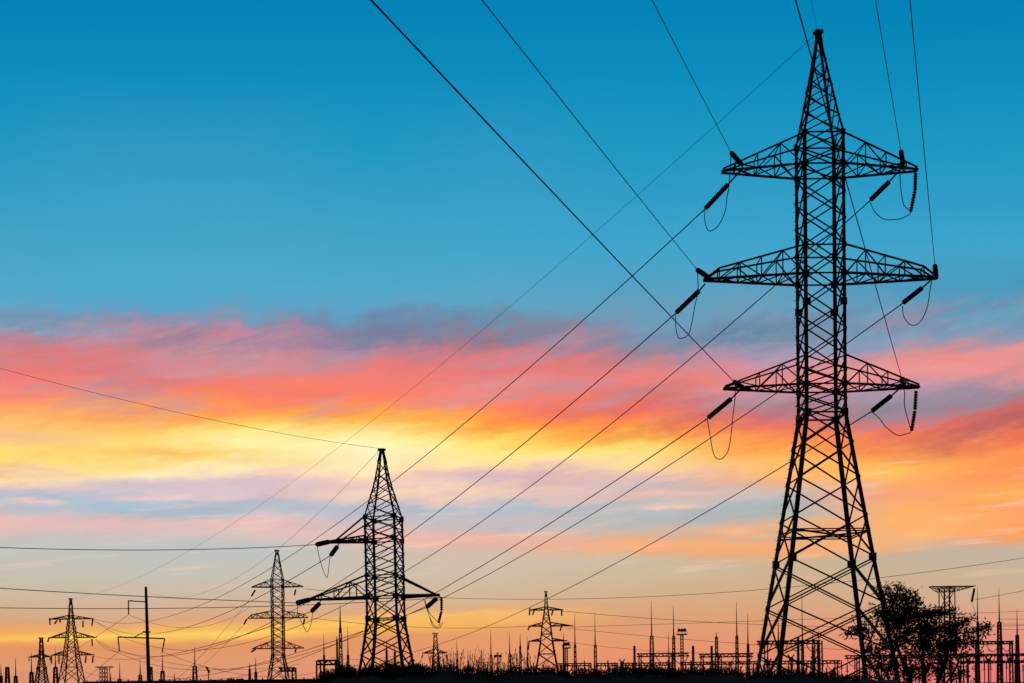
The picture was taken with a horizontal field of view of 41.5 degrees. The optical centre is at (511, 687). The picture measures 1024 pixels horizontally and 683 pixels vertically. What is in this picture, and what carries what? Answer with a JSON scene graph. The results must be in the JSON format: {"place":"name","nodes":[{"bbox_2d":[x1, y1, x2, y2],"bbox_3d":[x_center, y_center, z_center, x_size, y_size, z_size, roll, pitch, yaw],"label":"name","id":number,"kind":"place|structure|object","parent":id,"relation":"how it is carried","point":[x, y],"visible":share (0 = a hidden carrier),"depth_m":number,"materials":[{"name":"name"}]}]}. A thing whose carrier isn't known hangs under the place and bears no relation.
{"place":"outdoors","nodes":[
{"label":"outdoors","id":0,"kind":"place"},
{"bbox_2d":[0,0,1023,682],"label":"sky","id":1,"kind":"structure","parent":0,"point":[280,216],"materials":[{"name":"blue"}]},
{"label":"ground","id":2,"kind":"structure","parent":0,"visible":0},
{"bbox_2d":[5,667,9,682],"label":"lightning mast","id":3,"kind":"object","parent":2,"relation":"on","point":[7,669],"visible":1,"depth_m":407.50,"materials":[{"name":"metal"}]},
{"bbox_2d":[13,658,17,682],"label":"lightning mast","id":4,"kind":"object","parent":2,"relation":"on","point":[15,679],"visible":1,"depth_m":431.84,"materials":[{"name":"metal"}]},
{"bbox_2d":[29,654,33,682],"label":"lightning mast","id":5,"kind":"object","parent":2,"relation":"on","point":[30,677],"visible":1,"depth_m":399.82,"materials":[{"name":"metal"}]},
{"bbox_2d":[28,637,50,682],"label":"transmission pylon","id":6,"kind":"object","parent":2,"relation":"on","point":[44,671],"visible":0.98,"depth_m":429.43,"materials":[{"name":"metal"}]},
{"bbox_2d":[53,649,57,682],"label":"lightning mast","id":7,"kind":"object","parent":2,"relation":"on","point":[54,674],"visible":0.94,"depth_m":423.81,"materials":[{"name":"metal"}]},
{"bbox_2d":[47,598,96,682],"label":"transmission pylon","id":8,"kind":"object","parent":2,"relation":"on","point":[68,639],"visible":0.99,"depth_m":329.58,"materials":[{"name":"metal"}]},
{"bbox_2d":[95,612,309,659],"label":"power cable","id":9,"kind":"object","parent":8,"relation":"attached to","point":[218,642],"visible":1,"depth_m":164.78,"materials":[{"name":"metal"}]},
{"bbox_2d":[92,212,701,622],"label":"power cable","id":10,"kind":"object","parent":8,"relation":"attached to","point":[486,404],"visible":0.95,"depth_m":113.56,"materials":[{"name":"metal"}]},
{"bbox_2d":[95,666,113,680],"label":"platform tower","id":11,"kind":"structure","parent":2,"relation":"on","point":[104,667],"depth_m":378.84,"materials":[{"name":"metal"}]},
{"bbox_2d":[117,587,164,682],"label":"utility pole","id":12,"kind":"object","parent":2,"relation":"on","point":[147,632],"visible":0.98,"depth_m":269.78,"materials":[{"name":"metal"}]},
{"bbox_2d":[120,651,297,669],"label":"pole wire","id":13,"kind":"object","parent":12,"relation":"attached to","point":[204,667],"visible":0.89,"depth_m":295.24,"materials":[{"name":"metal"}]},
{"bbox_2d":[164,652,315,676],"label":"pole wire","id":14,"kind":"object","parent":12,"relation":"attached to","point":[235,673],"visible":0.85,"depth_m":295.34,"materials":[{"name":"metal"}]},
{"bbox_2d":[147,453,376,597],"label":"earth wire","id":15,"kind":"object","parent":12,"relation":"attached to","point":[290,538],"visible":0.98,"depth_m":151.75,"materials":[{"name":"metal"}]},
{"bbox_2d":[160,653,164,680],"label":"lightning mast","id":16,"kind":"object","parent":2,"relation":"on","point":[161,672],"visible":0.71,"depth_m":415.83,"materials":[{"name":"metal"}]},
{"bbox_2d":[192,647,197,679],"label":"lightning mast","id":17,"kind":"object","parent":2,"relation":"on","point":[193,669],"visible":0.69,"depth_m":423.52,"materials":[{"name":"metal"}]},
{"bbox_2d":[82,677,315,682],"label":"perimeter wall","id":18,"kind":"structure","parent":2,"relation":"on","point":[273,680],"depth_m":299.88,"materials":[{"name":"concrete"}]},
{"bbox_2d":[244,550,307,682],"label":"transmission pylon","id":19,"kind":"object","parent":2,"relation":"on","point":[273,618],"visible":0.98,"depth_m":299.46,"materials":[{"name":"metal"}]},
{"bbox_2d":[308,558,1020,598],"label":"power cable","id":20,"kind":"object","parent":19,"relation":"attached to","point":[720,592],"visible":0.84,"depth_m":267.87,"materials":[{"name":"metal"}]},
{"bbox_2d":[278,667,296,682],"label":"gantry","id":21,"kind":"object","parent":2,"relation":"on","point":[293,669],"visible":1,"depth_m":269.50,"materials":[{"name":"metal"}]},
{"bbox_2d":[316,659,339,680],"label":"gantry","id":22,"kind":"object","parent":2,"relation":"on","point":[329,661],"visible":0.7,"depth_m":249.50,"materials":[{"name":"metal"}]},
{"bbox_2d":[336,638,337,669],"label":"lightning mast","id":23,"kind":"object","parent":2,"relation":"on","point":[337,651],"visible":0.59,"depth_m":261.83,"materials":[{"name":"metal"}]},
{"bbox_2d":[338,611,342,663],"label":"lightning mast","id":24,"kind":"object","parent":2,"relation":"on","point":[340,631],"visible":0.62,"depth_m":259.75,"materials":[{"name":"metal"}]},
{"bbox_2d":[347,628,349,664],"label":"lightning mast","id":25,"kind":"object","parent":2,"relation":"on","point":[348,661],"visible":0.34,"depth_m":407.89,"materials":[{"name":"metal"}]},
{"bbox_2d":[296,448,442,669],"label":"transmission pylon","id":26,"kind":"object","parent":2,"relation":"on","point":[366,541],"visible":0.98,"depth_m":120.65,"materials":[{"name":"metal"}]},
{"bbox_2d":[0,588,296,602],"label":"power cable","id":27,"kind":"object","parent":26,"relation":"attached to","point":[145,596],"visible":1,"depth_m":106.75,"materials":[{"name":"metal"}]},
{"bbox_2d":[0,544,316,549],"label":"power cable","id":28,"kind":"object","parent":26,"relation":"attached to","point":[170,549],"visible":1,"depth_m":108.28,"materials":[{"name":"metal"}]},
{"bbox_2d":[0,368,379,448],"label":"earth wire","id":29,"kind":"object","parent":26,"relation":"attached to","point":[178,412],"visible":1,"depth_m":99.78,"materials":[{"name":"metal"}]},
{"bbox_2d":[99,556,329,633],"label":"power cable","id":30,"kind":"object","parent":26,"relation":"attached to","point":[241,605],"visible":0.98,"depth_m":158.68,"materials":[{"name":"metal"}]},
{"bbox_2d":[0,598,434,608],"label":"power cable","id":31,"kind":"object","parent":26,"relation":"attached to","point":[205,607],"visible":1,"depth_m":106.95,"materials":[{"name":"metal"}]},
{"bbox_2d":[86,607,425,680],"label":"power cable","id":32,"kind":"object","parent":26,"relation":"attached to","point":[270,660],"visible":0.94,"depth_m":170.80,"materials":[{"name":"metal"}]},
{"bbox_2d":[385,644,387,661],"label":"lightning mast","id":33,"kind":"object","parent":2,"relation":"on","point":[386,655],"visible":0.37,"depth_m":407.67,"materials":[{"name":"metal"}]},
{"bbox_2d":[421,633,447,668],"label":"transmission pylon","id":34,"kind":"object","parent":2,"relation":"on","point":[430,652],"visible":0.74,"depth_m":399.38,"materials":[{"name":"metal"}]},
{"bbox_2d":[490,638,492,668],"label":"lightning mast","id":35,"kind":"object","parent":2,"relation":"on","point":[490,654],"visible":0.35,"depth_m":415.86,"materials":[{"name":"metal"}]},
{"bbox_2d":[508,633,510,672],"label":"lightning mast","id":36,"kind":"object","parent":2,"relation":"on","point":[509,653],"visible":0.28,"depth_m":415.78,"materials":[{"name":"metal"}]},
{"bbox_2d":[519,640,521,666],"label":"lightning mast","id":37,"kind":"object","parent":2,"relation":"on","point":[520,657],"visible":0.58,"depth_m":407.66,"materials":[{"name":"metal"}]},
{"bbox_2d":[527,591,572,668],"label":"transmission pylon","id":38,"kind":"object","parent":2,"relation":"on","point":[552,609],"visible":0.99,"depth_m":319.38,"materials":[{"name":"metal"}]},
{"bbox_2d":[314,618,522,627],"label":"power cable","id":39,"kind":"object","parent":38,"relation":"attached to","point":[419,627],"visible":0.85,"depth_m":308.78,"materials":[{"name":"metal"}]},
{"bbox_2d":[569,642,793,652],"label":"power cable","id":40,"kind":"object","parent":38,"relation":"attached to","point":[635,649],"visible":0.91,"depth_m":335.21,"materials":[{"name":"metal"}]},
{"bbox_2d":[565,611,1023,627],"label":"power cable","id":41,"kind":"object","parent":38,"relation":"attached to","point":[735,623],"visible":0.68,"depth_m":322.14,"materials":[{"name":"metal"}]},
{"bbox_2d":[568,628,1023,654],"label":"power cable","id":42,"kind":"object","parent":38,"relation":"attached to","point":[738,643],"visible":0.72,"depth_m":322.43,"materials":[{"name":"metal"}]},
{"bbox_2d":[582,611,1019,626],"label":"power cable","id":43,"kind":"object","parent":38,"relation":"attached to","point":[770,620],"visible":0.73,"depth_m":322.61,"materials":[{"name":"metal"}]},
{"bbox_2d":[563,633,564,668],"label":"lightning mast","id":44,"kind":"object","parent":2,"relation":"on","point":[563,652],"visible":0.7,"depth_m":399.71,"materials":[{"name":"metal"}]},
{"bbox_2d":[562,641,570,670],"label":"floodlight tower","id":45,"kind":"structure","parent":2,"relation":"on","point":[566,644],"depth_m":399.57,"materials":[{"name":"metal"}]},
{"bbox_2d":[558,663,591,673],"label":"gantry","id":46,"kind":"object","parent":2,"relation":"on","point":[573,665],"visible":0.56,"depth_m":399.43,"materials":[{"name":"metal"}]},
{"bbox_2d":[574,614,576,673],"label":"lightning mast","id":47,"kind":"object","parent":2,"relation":"on","point":[575,657],"visible":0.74,"depth_m":399.65,"materials":[{"name":"metal"}]},
{"bbox_2d":[594,633,596,668],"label":"lightning mast","id":48,"kind":"object","parent":2,"relation":"on","point":[595,646],"visible":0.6,"depth_m":407.56,"materials":[{"name":"metal"}]},
{"bbox_2d":[594,663,617,672],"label":"gantry","id":49,"kind":"object","parent":2,"relation":"on","point":[596,665],"visible":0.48,"depth_m":401.43,"materials":[{"name":"metal"}]},
{"bbox_2d":[328,670,911,682],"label":"earth mound","id":50,"kind":"object","parent":2,"relation":"on","point":[449,677],"visible":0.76,"depth_m":44.16,"materials":[{"name":"soil"}]},
{"bbox_2d":[316,668,336,681],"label":"shrub","id":51,"kind":"object","parent":50,"relation":"on","point":[326,674],"visible":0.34,"depth_m":45.79,"materials":[{"name":"black plant"}]},
{"bbox_2d":[330,662,358,675],"bbox_3d":[-5.668,-0.552,46.021,1.079,0.678,1.105,-1,0,0],"label":"shrub","id":52,"kind":"object","parent":50,"relation":"on","point":[347,667],"visible":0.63,"depth_m":45.78,"materials":[{"name":"black plant"}]},
{"bbox_2d":[307,660,427,682],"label":"weeds","id":53,"kind":"object","parent":50,"relation":"on","point":[372,670],"visible":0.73,"depth_m":44.88,"materials":[{"name":"black plant"}]},
{"bbox_2d":[357,663,381,674],"bbox_3d":[-4.933,-0.519,46.572,1.024,0.710,1.189,-1,0,-19],"label":"shrub","id":54,"kind":"object","parent":50,"relation":"on","point":[365,667],"visible":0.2,"depth_m":46.38,"materials":[{"name":"black plant"}]},
{"bbox_2d":[373,659,405,674],"bbox_3d":[-4.115,-0.616,45.964,1.348,0.788,1.183,-1,0,0],"label":"shrub","id":55,"kind":"object","parent":50,"relation":"on","point":[389,666],"visible":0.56,"depth_m":45.77,"materials":[{"name":"black plant"}]},
{"bbox_2d":[401,660,429,672],"bbox_3d":[-3.226,-0.656,45.625,1.004,0.643,1.226,-1,0,0],"label":"shrub","id":56,"kind":"object","parent":50,"relation":"on","point":[411,666],"visible":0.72,"depth_m":45.36,"materials":[{"name":"black plant"}]},
{"bbox_2d":[428,645,535,676],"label":"weeds","id":57,"kind":"object","parent":50,"relation":"on","point":[492,667],"visible":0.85,"depth_m":45.27,"materials":[{"name":"black plant"}]},
{"bbox_2d":[311,660,859,682],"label":"grass","id":58,"kind":"structure","parent":50,"relation":"on","point":[710,672],"depth_m":45.02,"materials":[{"name":"black plant"}]},
{"bbox_2d":[634,663,680,676],"bbox_3d":[4.941,-0.564,46.391,1.795,0.629,1.193,-1,0,0],"label":"shrub","id":59,"kind":"object","parent":50,"relation":"on","point":[670,670],"visible":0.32,"depth_m":46.17,"materials":[{"name":"black plant"}]},
{"bbox_2d":[633,646,635,666],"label":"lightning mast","id":60,"kind":"object","parent":2,"relation":"on","point":[634,657],"visible":0.57,"depth_m":399.65,"materials":[{"name":"metal"}]},
{"bbox_2d":[620,662,670,667],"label":"gantry","id":61,"kind":"object","parent":2,"relation":"on","point":[666,663],"visible":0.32,"depth_m":409.43,"materials":[{"name":"metal"}]},
{"bbox_2d":[650,608,653,666],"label":"lightning mast","id":62,"kind":"object","parent":2,"relation":"on","point":[652,642],"visible":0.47,"depth_m":407.45,"materials":[{"name":"metal"}]},
{"bbox_2d":[637,653,688,675],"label":"gantry","id":63,"kind":"object","parent":2,"relation":"on","point":[671,656],"visible":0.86,"depth_m":389.43,"materials":[{"name":"metal"}]},
{"bbox_2d":[668,632,669,668],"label":"lightning mast","id":64,"kind":"object","parent":2,"relation":"on","point":[668,652],"visible":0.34,"depth_m":407.88,"materials":[{"name":"metal"}]},
{"bbox_2d":[672,609,675,667],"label":"lightning mast","id":65,"kind":"object","parent":2,"relation":"on","point":[673,642],"visible":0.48,"depth_m":399.58,"materials":[{"name":"metal"}]},
{"bbox_2d":[676,627,686,670],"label":"floodlight tower","id":66,"kind":"structure","parent":2,"relation":"on","point":[682,634],"depth_m":399.55,"materials":[{"name":"metal"}]},
{"bbox_2d":[692,646,694,667],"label":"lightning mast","id":67,"kind":"object","parent":2,"relation":"on","point":[693,660],"visible":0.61,"depth_m":407.64,"materials":[{"name":"metal"}]},
{"bbox_2d":[710,646,712,668],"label":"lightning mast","id":68,"kind":"object","parent":2,"relation":"on","point":[711,659],"visible":0.56,"depth_m":407.66,"materials":[{"name":"metal"}]},
{"bbox_2d":[715,632,717,667],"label":"lightning mast","id":69,"kind":"object","parent":2,"relation":"on","point":[716,637],"visible":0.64,"depth_m":431.56,"materials":[{"name":"metal"}]},
{"bbox_2d":[680,661,756,672],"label":"gantry","id":70,"kind":"object","parent":2,"relation":"on","point":[714,662],"visible":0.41,"depth_m":414.43,"materials":[{"name":"metal"}]},
{"bbox_2d":[699,653,752,674],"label":"gantry","id":71,"kind":"object","parent":2,"relation":"on","point":[721,656],"visible":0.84,"depth_m":391.43,"materials":[{"name":"metal"}]},
{"bbox_2d":[735,602,738,670],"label":"lightning mast","id":72,"kind":"object","parent":2,"relation":"on","point":[736,645],"visible":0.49,"depth_m":415.85,"materials":[{"name":"metal"}]},
{"bbox_2d":[747,613,749,675],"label":"lightning mast","id":73,"kind":"object","parent":2,"relation":"on","point":[748,650],"visible":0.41,"depth_m":407.84,"materials":[{"name":"metal"}]},
{"bbox_2d":[757,640,822,676],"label":"gantry","id":74,"kind":"object","parent":2,"relation":"on","point":[818,643],"visible":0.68,"depth_m":339.60,"materials":[{"name":"metal"}]},
{"bbox_2d":[797,638,799,669],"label":"lightning mast","id":75,"kind":"object","parent":2,"relation":"on","point":[798,654],"visible":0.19,"depth_m":407.65,"materials":[{"name":"metal"}]},
{"bbox_2d":[765,660,839,671],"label":"gantry","id":76,"kind":"object","parent":2,"relation":"on","point":[807,661],"visible":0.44,"depth_m":399.43,"materials":[{"name":"metal"}]},
{"bbox_2d":[801,615,804,672],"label":"lightning mast","id":77,"kind":"object","parent":2,"relation":"on","point":[802,655],"visible":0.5,"depth_m":407.64,"materials":[{"name":"metal"}]},
{"bbox_2d":[672,29,938,680],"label":"transmission pylon","id":78,"kind":"object","parent":2,"relation":"on","point":[806,273],"visible":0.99,"depth_m":82.61,"materials":[{"name":"metal"}]},
{"bbox_2d":[98,316,672,656],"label":"power cable","id":79,"kind":"object","parent":78,"relation":"attached to","point":[465,490],"visible":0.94,"depth_m":112.79,"materials":[{"name":"metal"}]},
{"bbox_2d":[151,421,703,680],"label":"power cable","id":80,"kind":"object","parent":78,"relation":"attached to","point":[503,552],"visible":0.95,"depth_m":112.59,"materials":[{"name":"metal"}]},
{"bbox_2d":[74,35,814,598],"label":"earth wire","id":81,"kind":"object","parent":78,"relation":"attached to","point":[534,285],"visible":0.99,"depth_m":113.48,"materials":[{"name":"metal"}]},
{"bbox_2d":[93,203,867,649],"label":"power cable","id":82,"kind":"object","parent":78,"relation":"attached to","point":[573,453],"visible":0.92,"depth_m":113.90,"materials":[{"name":"metal"}]},
{"bbox_2d":[97,306,898,669],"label":"power cable","id":83,"kind":"object","parent":78,"relation":"attached to","point":[607,504],"visible":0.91,"depth_m":114.56,"materials":[{"name":"metal"}]},
{"bbox_2d":[370,0,733,381],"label":"power cable","id":84,"kind":"object","parent":78,"relation":"attached to","point":[433,66],"visible":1,"depth_m":42.34,"materials":[{"name":"metal"}]},
{"bbox_2d":[482,0,696,268],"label":"power cable","id":85,"kind":"object","parent":78,"relation":"attached to","point":[579,122],"visible":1,"depth_m":55.94,"materials":[{"name":"metal"}]},
{"bbox_2d":[332,413,867,659],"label":"power cable","id":86,"kind":"object","parent":78,"relation":"attached to","point":[644,547],"visible":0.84,"depth_m":121.45,"materials":[{"name":"metal"}]},
{"bbox_2d":[652,0,730,151],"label":"power cable","id":87,"kind":"object","parent":78,"relation":"attached to","point":[689,72],"visible":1,"depth_m":68.28,"materials":[{"name":"metal"}]},
{"bbox_2d":[795,0,901,378],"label":"power cable","id":88,"kind":"object","parent":78,"relation":"attached to","point":[841,164],"visible":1,"depth_m":44.06,"materials":[{"name":"metal"}]},
{"bbox_2d":[875,0,900,149],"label":"power cable","id":89,"kind":"object","parent":78,"relation":"attached to","point":[887,71],"visible":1,"depth_m":68.04,"materials":[{"name":"metal"}]},
{"bbox_2d":[909,0,934,263],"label":"power cable","id":90,"kind":"object","parent":78,"relation":"attached to","point":[921,123],"visible":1,"depth_m":61.54,"materials":[{"name":"metal"}]},
{"bbox_2d":[810,657,816,671],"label":"circuit breaker","id":91,"kind":"object","parent":2,"relation":"on","point":[813,661],"visible":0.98,"depth_m":329.85,"materials":[{"name":"metal"}]},
{"bbox_2d":[845,654,966,682],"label":"gantry","id":92,"kind":"object","parent":2,"relation":"on","point":[857,667],"visible":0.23,"depth_m":394.60,"materials":[{"name":"metal"}]},
{"bbox_2d":[838,581,995,682],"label":"tree","id":93,"kind":"object","parent":2,"relation":"on","point":[904,614],"visible":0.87,"depth_m":94.76,"materials":[{"name":"black plant"}]},
{"bbox_2d":[929,586,976,682],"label":"anchor pylon","id":94,"kind":"object","parent":2,"relation":"on","point":[948,588],"visible":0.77,"depth_m":189.90,"materials":[{"name":"metal"}]},
{"bbox_2d":[964,657,971,682],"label":"circuit breaker","id":95,"kind":"object","parent":2,"relation":"on","point":[967,661],"visible":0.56,"depth_m":329.85,"materials":[{"name":"metal"}]},
{"bbox_2d":[976,590,980,682],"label":"lightning mast","id":96,"kind":"object","parent":2,"relation":"on","point":[977,622],"visible":0.16,"depth_m":423.85,"materials":[{"name":"metal"}]},
{"bbox_2d":[985,656,991,682],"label":"circuit breaker","id":97,"kind":"object","parent":2,"relation":"on","point":[988,660],"visible":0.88,"depth_m":329.85,"materials":[{"name":"metal"}]},
{"bbox_2d":[959,660,1023,682],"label":"gantry","id":98,"kind":"object","parent":2,"relation":"on","point":[994,661],"visible":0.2,"depth_m":389.43,"materials":[{"name":"metal"}]},
{"bbox_2d":[972,641,1013,682],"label":"gantry","id":99,"kind":"object","parent":2,"relation":"on","point":[999,644],"visible":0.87,"depth_m":379.60,"materials":[{"name":"metal"}]},
{"bbox_2d":[966,653,1023,682],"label":"gantry","id":100,"kind":"object","parent":2,"relation":"on","point":[1016,659],"visible":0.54,"depth_m":384.43,"materials":[{"name":"metal"}]},
{"bbox_2d":[996,604,1003,682],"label":"lightning mast","id":101,"kind":"object","parent":2,"relation":"on","point":[999,624],"visible":0.42,"depth_m":399.48,"materials":[{"name":"metal"}]},
{"bbox_2d":[1006,655,1012,682],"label":"circuit breaker","id":102,"kind":"object","parent":2,"relation":"on","point":[1009,660],"visible":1,"depth_m":329.85,"materials":[{"name":"metal"}]},
{"bbox_2d":[1015,622,1020,682],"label":"lightning mast","id":103,"kind":"object","parent":2,"relation":"on","point":[1017,647],"visible":0.43,"depth_m":399.57,"materials":[{"name":"metal"}]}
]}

